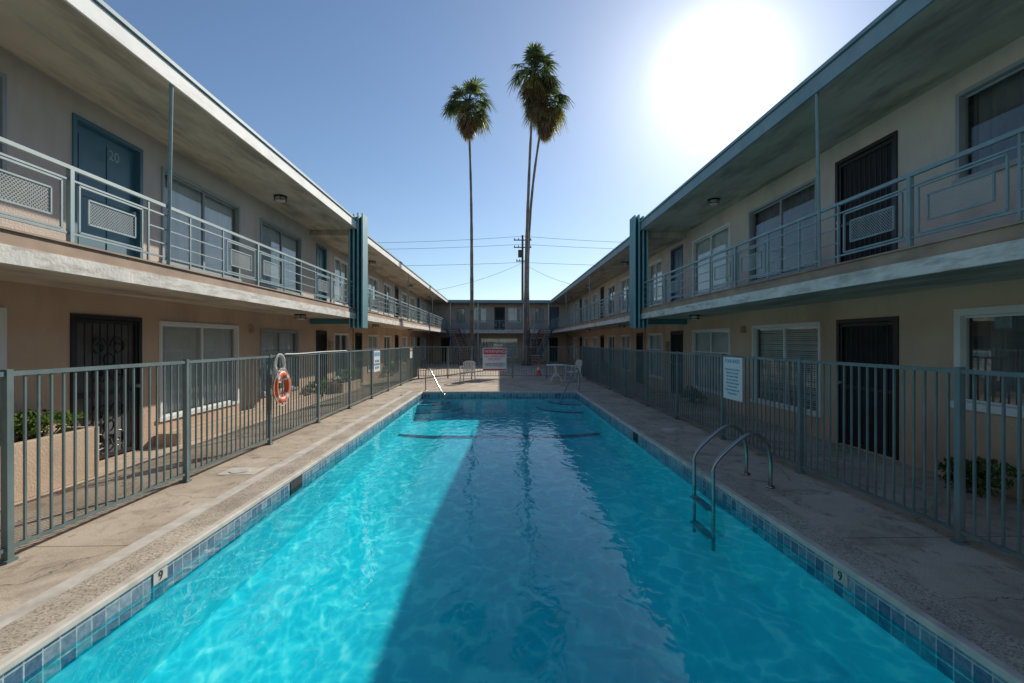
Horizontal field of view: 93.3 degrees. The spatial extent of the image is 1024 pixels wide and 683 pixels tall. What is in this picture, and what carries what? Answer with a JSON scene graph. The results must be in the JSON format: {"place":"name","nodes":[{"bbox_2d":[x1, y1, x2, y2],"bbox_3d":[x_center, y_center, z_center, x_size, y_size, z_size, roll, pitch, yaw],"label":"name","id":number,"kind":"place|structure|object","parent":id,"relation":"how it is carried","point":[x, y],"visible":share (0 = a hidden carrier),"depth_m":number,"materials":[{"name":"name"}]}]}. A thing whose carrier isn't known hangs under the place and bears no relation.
{"place":"outdoors","nodes":[
{"label":"outdoors","id":0,"kind":"place"},
{"bbox_2d":[0,136,445,328],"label":"balcony railing","id":1,"kind":"object","parent":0,"point":[71,171],"visible":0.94,"depth_m":5.46,"materials":[{"name":"grey metal"}]},
{"bbox_2d":[166,83,432,322],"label":"roof posts","id":2,"kind":"object","parent":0,"point":[169,194],"visible":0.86,"depth_m":6.17,"materials":[{"name":"grey metal"}]},
{"bbox_2d":[446,318,474,364],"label":"staircase","id":3,"kind":"structure","parent":0,"point":[448,328],"depth_m":37.38,"materials":[{"name":"metal"}]},
{"bbox_2d":[450,303,548,361],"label":"roof posts","id":4,"kind":"object","parent":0,"point":[478,329],"visible":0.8,"depth_m":39.33,"materials":[{"name":"grey metal"}]},
{"bbox_2d":[103,0,895,299],"label":"sky","id":5,"kind":"structure","parent":0,"point":[352,93],"materials":[{"name":"blue"}]},
{"bbox_2d":[0,362,1023,642],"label":"pool deck","id":6,"kind":"structure","parent":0,"point":[984,582],"depth_m":5.20,"materials":[{"name":"concrete"}]},
{"bbox_2d":[0,426,98,506],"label":"planter","id":7,"kind":"object","parent":6,"relation":"on","point":[31,468],"visible":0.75,"depth_m":5.55,"materials":[{"name":"paint"}]},
{"bbox_2d":[14,409,84,440],"bbox_3d":[-5.519,0.980,5.639,0.548,0.400,1.083,0,0,-1],"label":"bush","id":8,"kind":"object","parent":7,"relation":"on","point":[31,423],"visible":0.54,"depth_m":5.58,"materials":[{"name":"green plant"}]},
{"bbox_2d":[0,346,417,564],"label":"metal fence","id":9,"kind":"object","parent":6,"relation":"on","point":[8,545],"visible":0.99,"depth_m":5.38,"materials":[{"name":"metal"}]},
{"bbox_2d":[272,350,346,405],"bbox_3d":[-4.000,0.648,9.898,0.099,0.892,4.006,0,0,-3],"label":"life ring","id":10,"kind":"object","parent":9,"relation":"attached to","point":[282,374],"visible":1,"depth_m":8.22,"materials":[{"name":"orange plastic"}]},
{"bbox_2d":[374,350,379,371],"bbox_3d":[-4.140,0.600,14.824,0.014,0.640,0.750,0,0,-1],"label":"notice sign","id":11,"kind":"object","parent":9,"relation":"attached to","point":[376,361],"visible":1,"depth_m":14.76,"materials":[{"name":"white plastic"}]},
{"bbox_2d":[158,394,314,445],"bbox_3d":[-5.695,1.600,10.857,0.330,0.200,6.000,0,0,-1],"label":"planter","id":12,"kind":"object","parent":6,"relation":"on","point":[174,438],"visible":0.52,"depth_m":9.27,"materials":[{"name":"paint"}]},
{"bbox_2d":[307,378,331,396],"bbox_3d":[-5.709,1.424,14.381,0.537,0.688,1.048,0,0,-1],"label":"bush","id":13,"kind":"object","parent":6,"relation":"on","point":[320,386],"visible":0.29,"depth_m":14.39,"materials":[{"name":"green plant"}]},
{"bbox_2d":[333,379,359,392],"bbox_3d":[-5.832,1.550,17.156,0.380,0.300,2.200,0,0,-1],"label":"planter","id":14,"kind":"object","parent":6,"relation":"on","point":[344,386],"visible":0.18,"depth_m":16.22,"materials":[{"name":"paint"}]},
{"bbox_2d":[341,365,359,382],"bbox_3d":[-5.735,1.157,17.161,0.439,0.727,1.840,0,0,-1],"label":"bush","id":15,"kind":"object","parent":14,"relation":"in","point":[347,374],"visible":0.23,"depth_m":17.04,"materials":[{"name":"green plant"}]},
{"bbox_2d":[459,361,475,382],"bbox_3d":[-1.861,1.248,20.328,0.612,0.915,0.630,0,0,-21],"label":"patio chair","id":16,"kind":"object","parent":6,"relation":"on","point":[471,366],"visible":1,"depth_m":20.14,"materials":[{"name":"white plastic"}]},
{"bbox_2d":[439,74,496,365],"bbox_3d":[-3.021,-8.295,33.861,4.182,19.991,3.757,0,0,-1],"label":"palm tree","id":17,"kind":"object","parent":6,"relation":"on","point":[469,124],"visible":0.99,"depth_m":33.83,"materials":[{"name":"green plant"}]},
{"bbox_2d":[418,346,582,377],"bbox_3d":[-0.538,0.958,22.544,7.690,1.486,0.090,0,0,-1],"label":"metal fence","id":18,"kind":"object","parent":6,"relation":"on","point":[447,359],"visible":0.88,"depth_m":22.54,"materials":[{"name":"metal"}]},
{"bbox_2d":[483,348,505,370],"bbox_3d":[-0.807,0.835,22.479,1.100,1.070,0.020,0,0,-1],"label":"warning sign","id":19,"kind":"object","parent":18,"relation":"attached to","point":[494,359],"visible":1,"depth_m":22.48,"materials":[{"name":"white metal"}]},
{"bbox_2d":[0,390,1023,682],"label":"swimming pool","id":20,"kind":"structure","parent":6,"relation":"in","point":[526,536],"depth_m":5.20,"materials":[{"name":"liquid"}]},
{"bbox_2d":[424,368,445,409],"bbox_3d":[-2.554,1.550,16.102,0.100,1.302,1.533,0,0,-36],"label":"handrail","id":21,"kind":"object","parent":20,"relation":"on","point":[437,385],"visible":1,"depth_m":16.04,"materials":[{"name":"silver metal"}]},
{"bbox_2d":[561,368,578,403],"bbox_3d":[1.949,1.550,16.243,0.100,1.302,1.462,0,0,33],"label":"handrail","id":22,"kind":"object","parent":20,"relation":"on","point":[569,381],"visible":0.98,"depth_m":16.32,"materials":[{"name":"silver metal"}]},
{"bbox_2d":[506,42,564,365],"bbox_3d":[1.506,-9.649,34.032,3.924,22.699,3.768,0,0,40],"label":"palm tree","id":23,"kind":"object","parent":6,"relation":"on","point":[534,55],"visible":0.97,"depth_m":33.88,"materials":[{"name":"green plant"}]},
{"bbox_2d":[520,74,574,364],"bbox_3d":[2.498,-8.762,34.766,4.190,20.934,4.086,0,0,-1],"label":"palm tree","id":24,"kind":"object","parent":6,"relation":"on","point":[552,116],"visible":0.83,"depth_m":34.62,"materials":[{"name":"green plant"}]},
{"bbox_2d":[546,364,565,381],"bbox_3d":[1.873,1.349,20.555,0.880,0.739,0.880,0,0,-1],"label":"patio table","id":25,"kind":"object","parent":6,"relation":"on","point":[555,374],"visible":0.97,"depth_m":20.49,"materials":[{"name":"white plastic"}]},
{"bbox_2d":[564,360,582,381],"bbox_3d":[2.649,1.248,20.786,0.629,0.915,0.612,0,0,-21],"label":"patio chair","id":26,"kind":"object","parent":6,"relation":"on","point":[577,366],"visible":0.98,"depth_m":20.81,"materials":[{"name":"white plastic"}]},
{"bbox_2d":[679,385,706,404],"bbox_3d":[4.935,1.480,13.177,0.475,0.592,1.433,0,0,-1],"label":"bush","id":27,"kind":"object","parent":6,"relation":"on","point":[694,395],"visible":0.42,"depth_m":12.98,"materials":[{"name":"green plant"}]},
{"bbox_2d":[689,424,774,550],"bbox_3d":[2.655,1.739,5.895,0.790,1.361,0.647,0,0,-1],"label":"pool ladder","id":28,"kind":"object","parent":6,"relation":"on","point":[698,525],"visible":1,"depth_m":5.70,"materials":[{"name":"silver metal"}]},
{"bbox_2d":[582,346,1023,559],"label":"metal fence","id":29,"kind":"object","parent":6,"relation":"on","point":[595,363],"visible":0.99,"depth_m":5.21,"materials":[{"name":"metal"}]},
{"bbox_2d":[723,357,742,401],"bbox_3d":[3.650,0.610,7.976,0.042,0.700,0.640,0,0,-1],"label":"pool rules sign","id":30,"kind":"object","parent":29,"relation":"attached to","point":[732,378],"visible":1,"depth_m":7.93,"materials":[{"name":"white"}]},
{"bbox_2d":[938,456,1023,497],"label":"bush","id":31,"kind":"object","parent":6,"relation":"on","point":[981,472],"visible":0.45,"depth_m":5.26,"materials":[{"name":"green plant"}]},
{"bbox_2d":[530,319,551,364],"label":"staircase","id":32,"kind":"structure","parent":0,"point":[533,343],"depth_m":37.50,"materials":[{"name":"metal"}]},
{"bbox_2d":[566,92,821,325],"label":"roof posts","id":33,"kind":"object","parent":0,"point":[818,178],"visible":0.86,"depth_m":6.39,"materials":[{"name":"grey metal"}]},
{"bbox_2d":[552,126,1023,328],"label":"balcony railing","id":34,"kind":"object","parent":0,"point":[909,189],"visible":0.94,"depth_m":5.27,"materials":[{"name":"grey metal"}]},
{"label":"ground","id":35,"kind":"structure","parent":0,"visible":0},
{"bbox_2d":[0,47,432,462],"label":"walls","id":36,"kind":"structure","parent":35,"relation":"on","point":[41,107],"depth_m":7.00,"materials":[{"name":"beige paint"}]},
{"bbox_2d":[0,71,425,421],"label":"window frames","id":37,"kind":"structure","parent":36,"relation":"attached to","point":[3,166],"depth_m":9.71,"materials":[{"name":"white metal"}]},
{"bbox_2d":[0,226,446,332],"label":"balcony slab","id":38,"kind":"structure","parent":36,"relation":"attached to","point":[32,258],"depth_m":5.98,"materials":[{"name":"beige concrete"}]},
{"bbox_2d":[0,0,448,303],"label":"roof","id":39,"kind":"structure","parent":36,"relation":"on","point":[102,54],"depth_m":6.73,"materials":[{"name":"paint"}]},
{"bbox_2d":[310,213,367,327],"bbox_3d":[-5.143,-2.075,14.268,1.629,3.350,0.530,0,0,-1],"label":"decorative fin","id":40,"kind":"object","parent":39,"relation":"attached to","point":[358,258],"visible":0.92,"depth_m":14.20,"materials":[{"name":"teal metal"}]},
{"bbox_2d":[274,194,429,333],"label":"soffit lamps","id":41,"kind":"object","parent":39,"relation":"attached to","point":[280,198],"visible":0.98,"depth_m":11.98,"materials":[{"name":"black glass"}]},
{"bbox_2d":[70,112,419,459],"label":"doors","id":42,"kind":"structure","parent":36,"relation":"attached to","point":[99,340],"depth_m":7.01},
{"bbox_2d":[109,150,118,162],"bbox_3d":[-5.725,-2.658,6.956,0.003,0.140,0.187,0,0,-1],"label":"door number","id":43,"kind":"object","parent":42,"relation":"attached to","point":[114,156],"depth_m":6.96,"materials":[{"name":"grey metal"}]},
{"bbox_2d":[165,175,404,316],"bbox_3d":[-6.605,-0.850,17.636,0.001,4.940,38.200,0,0,-1],"label":"room interior","id":44,"kind":"object","parent":36,"relation":"in","point":[166,224],"visible":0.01,"depth_m":8.93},
{"bbox_2d":[163,176,422,413],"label":"blinds and curtains","id":45,"kind":"object","parent":36,"relation":"attached to","point":[180,343],"visible":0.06,"depth_m":9.66,"materials":[{"name":"fabric"}]},
{"bbox_2d":[249,325,353,353],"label":"wall fittings","id":46,"kind":"object","parent":36,"relation":"attached to","point":[330,344],"depth_m":15.80,"materials":[{"name":"metal"}]},
{"bbox_2d":[433,304,566,361],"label":"walls","id":47,"kind":"structure","parent":35,"relation":"on","point":[441,310],"depth_m":40.57,"materials":[{"name":"beige paint"}]},
{"bbox_2d":[448,300,550,303],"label":"roof","id":48,"kind":"structure","parent":47,"relation":"on","point":[499,301],"depth_m":39.22,"materials":[{"name":"paint"}]},
{"bbox_2d":[457,308,542,356],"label":"blinds and curtains","id":49,"kind":"object","parent":47,"relation":"attached to","point":[498,342],"visible":0.65,"depth_m":40.75,"materials":[{"name":"fabric"}]},
{"bbox_2d":[441,307,558,361],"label":"doors","id":50,"kind":"structure","parent":47,"relation":"attached to","point":[499,313],"depth_m":40.65,"materials":[{"name":"black"}]},
{"bbox_2d":[456,307,543,357],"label":"window frames","id":51,"kind":"structure","parent":47,"relation":"attached to","point":[508,322],"depth_m":40.58,"materials":[{"name":"metal"}]},
{"bbox_2d":[451,330,550,332],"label":"balcony slab","id":52,"kind":"structure","parent":47,"relation":"attached to","point":[499,331],"depth_m":39.30,"materials":[{"name":"beige concrete"}]},
{"bbox_2d":[449,320,549,329],"bbox_3d":[-1.011,-1.345,39.407,8.200,0.789,0.045,0,0,-1],"label":"balcony railing","id":53,"kind":"object","parent":52,"relation":"on","point":[518,328],"visible":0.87,"depth_m":39.39,"materials":[{"name":"grey metal"}]},
{"bbox_2d":[514,235,530,299],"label":"utility pole","id":54,"kind":"object","parent":35,"relation":"on","point":[521,254],"visible":0.7,"depth_m":59.93,"materials":[{"name":"brown wood"}]},
{"bbox_2d":[378,236,610,289],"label":"power lines","id":55,"kind":"object","parent":54,"relation":"attached to","point":[494,263],"visible":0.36,"depth_m":59.71,"materials":[{"name":"black rubber"}]},
{"bbox_2d":[567,36,1023,498],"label":"walls","id":56,"kind":"structure","parent":35,"relation":"on","point":[924,124],"depth_m":6.65,"materials":[{"name":"beige paint"}]},
{"bbox_2d":[644,326,745,384],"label":"wall fittings","id":57,"kind":"object","parent":56,"relation":"attached to","point":[742,330],"depth_m":16.28,"materials":[{"name":"metal"}]},
{"bbox_2d":[579,130,898,459],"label":"doors","id":58,"kind":"structure","parent":56,"relation":"attached to","point":[875,340],"depth_m":7.54,"materials":[{"name":"black metal"}]},
{"bbox_2d":[549,220,1023,333],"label":"balcony slab","id":59,"kind":"structure","parent":56,"relation":"attached to","point":[992,254],"depth_m":5.71,"materials":[{"name":"grey concrete"}]},
{"bbox_2d":[755,212,817,409],"bbox_3d":[5.741,-0.850,17.953,0.001,5.000,38.200,0,0,-1],"label":"room interior","id":60,"kind":"object","parent":56,"relation":"in","point":[756,233],"depth_m":10.42,"materials":[{"name":"grey"}]},
{"bbox_2d":[550,0,1023,303],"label":"roof","id":61,"kind":"structure","parent":56,"relation":"on","point":[896,55],"depth_m":6.62,"materials":[{"name":"paint"}]},
{"bbox_2d":[568,198,719,333],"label":"soffit lamps","id":62,"kind":"object","parent":61,"relation":"attached to","point":[713,201],"visible":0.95,"depth_m":12.22,"materials":[{"name":"black glass"}]},
{"bbox_2d":[630,214,686,327],"bbox_3d":[4.430,-2.075,14.513,1.679,3.350,0.530,0,0,-1],"label":"decorative fin","id":63,"kind":"object","parent":61,"relation":"attached to","point":[638,261],"visible":0.93,"depth_m":14.38,"materials":[{"name":"teal metal"}]},
{"bbox_2d":[573,58,1023,417],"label":"window frames","id":64,"kind":"structure","parent":56,"relation":"attached to","point":[961,336],"depth_m":8.64,"materials":[{"name":"white metal"}]},
{"bbox_2d":[594,69,1023,410],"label":"blinds and curtains","id":65,"kind":"object","parent":56,"relation":"attached to","point":[997,343],"visible":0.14,"depth_m":9.04,"materials":[{"name":"fabric"}]}
]}

